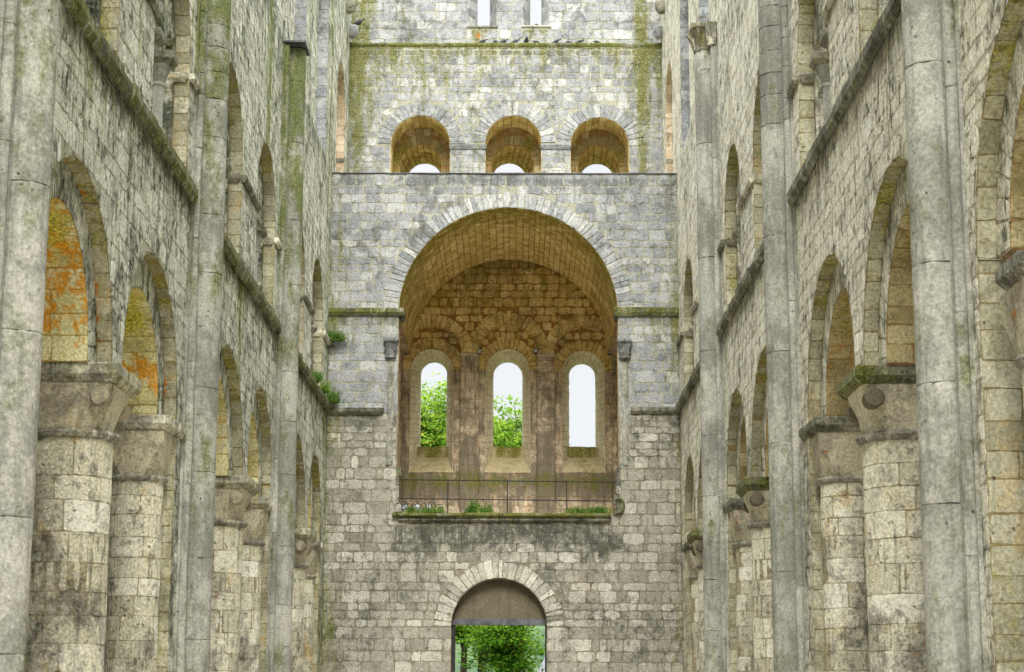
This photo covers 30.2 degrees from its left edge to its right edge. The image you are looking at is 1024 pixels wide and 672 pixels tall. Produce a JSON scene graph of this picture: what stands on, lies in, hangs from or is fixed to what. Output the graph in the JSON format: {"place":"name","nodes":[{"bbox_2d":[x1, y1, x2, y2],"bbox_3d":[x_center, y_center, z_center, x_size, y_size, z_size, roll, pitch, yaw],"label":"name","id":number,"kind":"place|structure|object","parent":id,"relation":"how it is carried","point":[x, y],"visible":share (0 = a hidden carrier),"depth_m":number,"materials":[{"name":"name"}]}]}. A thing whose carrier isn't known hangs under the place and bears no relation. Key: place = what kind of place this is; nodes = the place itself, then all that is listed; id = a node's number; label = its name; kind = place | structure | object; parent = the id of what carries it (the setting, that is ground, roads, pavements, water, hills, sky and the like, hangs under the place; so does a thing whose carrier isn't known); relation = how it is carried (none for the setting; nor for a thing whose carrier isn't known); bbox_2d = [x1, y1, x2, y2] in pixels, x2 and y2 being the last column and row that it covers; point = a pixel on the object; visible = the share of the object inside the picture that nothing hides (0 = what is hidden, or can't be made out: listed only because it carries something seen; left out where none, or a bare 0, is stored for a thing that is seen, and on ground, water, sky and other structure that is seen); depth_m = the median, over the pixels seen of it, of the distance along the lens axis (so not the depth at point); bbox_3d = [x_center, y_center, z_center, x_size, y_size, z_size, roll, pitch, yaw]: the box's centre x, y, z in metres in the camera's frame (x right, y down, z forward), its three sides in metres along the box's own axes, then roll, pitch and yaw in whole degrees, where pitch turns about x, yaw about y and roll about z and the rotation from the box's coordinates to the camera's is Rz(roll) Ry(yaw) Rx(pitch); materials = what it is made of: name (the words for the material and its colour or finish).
{"place":"outdoors","nodes":[
{"label":"outdoors","id":0,"kind":"place"},
{"bbox_2d":[420,372,507,446],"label":"leafy tree","id":1,"kind":"object","parent":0,"point":[433,429],"visible":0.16,"depth_m":86.07,"materials":[{"name":"green plant"}]},
{"bbox_2d":[455,625,493,671],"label":"maple tree","id":2,"kind":"object","parent":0,"point":[460,629],"visible":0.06,"depth_m":80.70,"materials":[{"name":"green plant"}]},
{"bbox_2d":[455,625,544,671],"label":"maple tree","id":3,"kind":"object","parent":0,"point":[507,646],"visible":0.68,"depth_m":74.32,"materials":[{"name":"green plant"}]},
{"bbox_2d":[455,624,546,671],"bbox_3d":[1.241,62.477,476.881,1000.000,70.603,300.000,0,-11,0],"label":"hill","id":4,"kind":"structure","parent":0,"point":[458,647],"depth_m":367.41,"materials":[{"name":"green plant"}]},
{"bbox_2d":[493,395,571,671],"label":"leafy tree","id":5,"kind":"object","parent":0,"point":[506,438],"visible":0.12,"depth_m":90.42,"materials":[{"name":"green plant"}]},
{"bbox_2d":[537,658,544,671],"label":"house","id":6,"kind":"structure","parent":0,"point":[541,667],"depth_m":135.54,"materials":[{"name":"white paint"}]},
{"bbox_2d":[100,0,1007,446],"label":"sky","id":7,"kind":"structure","parent":0,"point":[507,380],"materials":[{"name":"white"}]},
{"label":"gravel floor","id":8,"kind":"structure","parent":0,"visible":0},
{"bbox_2d":[25,362,140,671],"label":"arcade column","id":9,"kind":"structure","parent":8,"relation":"on","point":[84,407],"depth_m":26.10,"materials":[{"name":"stone"}]},
{"bbox_2d":[104,415,185,671],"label":"half column","id":10,"kind":"structure","parent":8,"relation":"on","point":[142,449],"depth_m":30.70,"materials":[{"name":"stone"}]},
{"bbox_2d":[41,0,358,671],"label":"nave wall","id":11,"kind":"structure","parent":8,"relation":"on","point":[124,190],"depth_m":32.40,"materials":[{"name":"stone"}]},
{"bbox_2d":[0,0,59,671],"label":"wall shaft","id":12,"kind":"object","parent":11,"relation":"attached to","point":[28,43],"visible":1,"depth_m":20.59,"materials":[{"name":"grey stone"}]},
{"bbox_2d":[173,0,230,671],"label":"wall shaft","id":13,"kind":"object","parent":11,"relation":"attached to","point":[192,633],"visible":0.98,"depth_m":32.77,"materials":[{"name":"grey stone"}]},
{"bbox_2d":[265,40,309,671],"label":"wall shaft","id":14,"kind":"object","parent":11,"relation":"attached to","point":[282,526],"visible":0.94,"depth_m":44.70,"materials":[{"name":"grey stone"}]},
{"bbox_2d":[311,369,324,382],"bbox_3d":[-5.431,1.097,52.745,0.533,0.383,0.651,0,-11,0],"label":"weed","id":15,"kind":"object","parent":11,"relation":"on","point":[318,377],"visible":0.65,"depth_m":52.61,"materials":[{"name":"green plant"}]},
{"bbox_2d":[317,379,332,393],"bbox_3d":[-5.434,1.437,54.499,0.642,0.389,0.772,0,-11,0],"label":"weed","id":16,"kind":"object","parent":11,"relation":"on","point":[326,388],"visible":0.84,"depth_m":54.38,"materials":[{"name":"green plant"}]},
{"bbox_2d":[325,389,344,403],"bbox_3d":[-5.316,1.784,56.448,0.769,0.457,0.530,0,-11,0],"label":"weed","id":17,"kind":"object","parent":11,"relation":"attached to","point":[332,396],"visible":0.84,"depth_m":56.29,"materials":[{"name":"green plant"}]},
{"bbox_2d":[327,328,348,341],"bbox_3d":[-5.262,-0.033,56.846,0.934,0.396,0.582,-4,-12,21],"label":"fern","id":18,"kind":"object","parent":11,"relation":"attached to","point":[337,336],"visible":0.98,"depth_m":56.76,"materials":[{"name":"green plant"}]},
{"bbox_2d":[353,19,364,25],"bbox_3d":[-5.142,-10.592,63.966,0.395,0.290,0.194,0,-11,0],"label":"pigeon","id":19,"kind":"object","parent":11,"relation":"on","point":[358,22],"visible":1,"depth_m":63.89,"materials":[{"name":"grey"}]},
{"bbox_2d":[209,476,258,671],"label":"arcade column","id":20,"kind":"structure","parent":8,"relation":"on","point":[233,497],"depth_m":38.87,"materials":[{"name":"stone"}]},
{"bbox_2d":[238,497,274,671],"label":"half column","id":21,"kind":"structure","parent":8,"relation":"on","point":[255,519],"depth_m":42.90,"materials":[{"name":"stone"}]},
{"bbox_2d":[291,528,316,671],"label":"arcade column","id":22,"kind":"structure","parent":8,"relation":"on","point":[304,538],"depth_m":50.56,"materials":[{"name":"stone"}]},
{"bbox_2d":[303,540,323,671],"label":"half column","id":23,"kind":"structure","parent":8,"relation":"on","point":[312,559],"depth_m":53.95,"materials":[{"name":"stone"}]},
{"bbox_2d":[321,0,683,671],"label":"wall","id":24,"kind":"structure","parent":8,"relation":"on","point":[459,259],"depth_m":57.98,"materials":[{"name":"grey stone"}]},
{"bbox_2d":[401,507,418,512],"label":"weed","id":25,"kind":"object","parent":24,"relation":"on","point":[409,510],"visible":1,"depth_m":55.99,"materials":[{"name":"green plant"}]},
{"bbox_2d":[401,501,442,509],"bbox_3d":[-2.687,5.016,56.068,1.276,0.276,0.082,0,-11,0],"label":"scroll ironwork","id":26,"kind":"object","parent":24,"relation":"attached to","point":[420,505],"visible":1,"depth_m":56.06,"materials":[{"name":"metal"}]},
{"bbox_2d":[415,505,444,512],"bbox_3d":[-2.438,5.106,56.023,0.954,0.270,0.213,0,-11,0],"label":"weed","id":27,"kind":"object","parent":24,"relation":"on","point":[432,509],"visible":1,"depth_m":55.99,"materials":[{"name":"green plant"}]},
{"bbox_2d":[408,349,453,472],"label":"window","id":28,"kind":"structure","parent":24,"relation":"in","point":[421,458],"depth_m":64.47,"materials":[{"name":"stone"}]},
{"bbox_2d":[464,499,481,512],"bbox_3d":[-1.145,5.017,56.029,0.581,0.453,0.247,0,-11,0],"label":"weed","id":29,"kind":"object","parent":24,"relation":"on","point":[474,506],"visible":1,"depth_m":56.00,"materials":[{"name":"green plant"}]},
{"bbox_2d":[467,0,497,27],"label":"slit window","id":30,"kind":"structure","parent":24,"relation":"in","point":[473,4],"depth_m":65.18,"materials":[{"name":"white stone"}]},
{"bbox_2d":[479,503,493,512],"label":"weed","id":31,"kind":"object","parent":24,"relation":"on","point":[485,510],"visible":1,"depth_m":55.99,"materials":[{"name":"green plant"}]},
{"bbox_2d":[399,479,615,513],"bbox_3d":[-0.113,4.821,56.222,6.470,1.146,0.038,0,-11,0],"label":"railing","id":32,"kind":"object","parent":24,"relation":"on","point":[507,499],"visible":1,"depth_m":56.23,"materials":[{"name":"metal"}]},
{"bbox_2d":[484,349,530,472],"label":"window","id":33,"kind":"structure","parent":24,"relation":"in","point":[497,459],"depth_m":64.46,"materials":[{"name":"stone"}]},
{"bbox_2d":[521,0,550,27],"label":"slit window","id":34,"kind":"structure","parent":24,"relation":"in","point":[526,3],"depth_m":65.14,"materials":[{"name":"white stone"}]},
{"bbox_2d":[565,505,586,512],"bbox_3d":[1.895,5.129,56.033,0.715,0.250,0.224,0,-11,0],"label":"weed","id":35,"kind":"object","parent":24,"relation":"on","point":[576,510],"visible":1,"depth_m":55.98,"materials":[{"name":"green plant"}]},
{"bbox_2d":[561,351,605,472],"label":"window","id":36,"kind":"structure","parent":24,"relation":"in","point":[574,459],"depth_m":64.46,"materials":[{"name":"stone"}]},
{"bbox_2d":[583,505,613,513],"bbox_3d":[2.436,5.120,56.008,1.202,0.265,0.248,0,-11,0],"label":"weed","id":37,"kind":"object","parent":24,"relation":"on","point":[601,509],"visible":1,"depth_m":55.96,"materials":[{"name":"green plant"}]},
{"bbox_2d":[613,497,624,513],"bbox_3d":[3.157,5.001,55.984,0.355,0.506,0.161,0,-11,0],"label":"carved fragment","id":38,"kind":"object","parent":24,"relation":"attached to","point":[623,505],"visible":1,"depth_m":55.94,"materials":[{"name":"beige stone"}]},
{"bbox_2d":[681,541,699,671],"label":"half column","id":39,"kind":"structure","parent":8,"relation":"on","point":[687,546],"depth_m":53.94,"materials":[{"name":"stone"}]},
{"bbox_2d":[687,530,704,671],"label":"arcade column","id":40,"kind":"structure","parent":8,"relation":"on","point":[695,538],"depth_m":50.63,"materials":[{"name":"stone"}]},
{"bbox_2d":[722,498,753,671],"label":"half column","id":41,"kind":"structure","parent":8,"relation":"on","point":[740,520],"depth_m":42.89,"materials":[{"name":"stone"}]},
{"bbox_2d":[736,476,773,671],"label":"arcade column","id":42,"kind":"structure","parent":8,"relation":"on","point":[753,492],"depth_m":38.89,"materials":[{"name":"stone"}]},
{"bbox_2d":[799,417,868,671],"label":"half column","id":43,"kind":"structure","parent":8,"relation":"on","point":[837,454],"depth_m":30.67,"materials":[{"name":"stone"}]},
{"bbox_2d":[653,0,1023,671],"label":"nave wall","id":44,"kind":"structure","parent":8,"relation":"on","point":[848,192],"depth_m":29.28,"materials":[{"name":"stone"}]},
{"bbox_2d":[686,21,728,671],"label":"wall shaft","id":45,"kind":"object","parent":44,"relation":"attached to","point":[703,35],"visible":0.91,"depth_m":45.05,"materials":[{"name":"grey stone"}]},
{"bbox_2d":[758,0,808,671],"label":"wall shaft","id":46,"kind":"object","parent":44,"relation":"attached to","point":[788,583],"visible":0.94,"depth_m":32.90,"materials":[{"name":"grey stone"}]},
{"bbox_2d":[901,0,988,671],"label":"wall shaft","id":47,"kind":"object","parent":44,"relation":"attached to","point":[953,576],"visible":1,"depth_m":20.46,"materials":[{"name":"grey stone"}]},
{"bbox_2d":[836,365,926,671],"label":"arcade column","id":48,"kind":"structure","parent":8,"relation":"on","point":[882,408],"depth_m":26.09,"materials":[{"name":"stone"}]},
{"bbox_2d":[995,250,1023,400],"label":"capital","id":49,"kind":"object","parent":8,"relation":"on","point":[1009,276],"depth_m":19.11,"materials":[{"name":"stone"}]}
]}

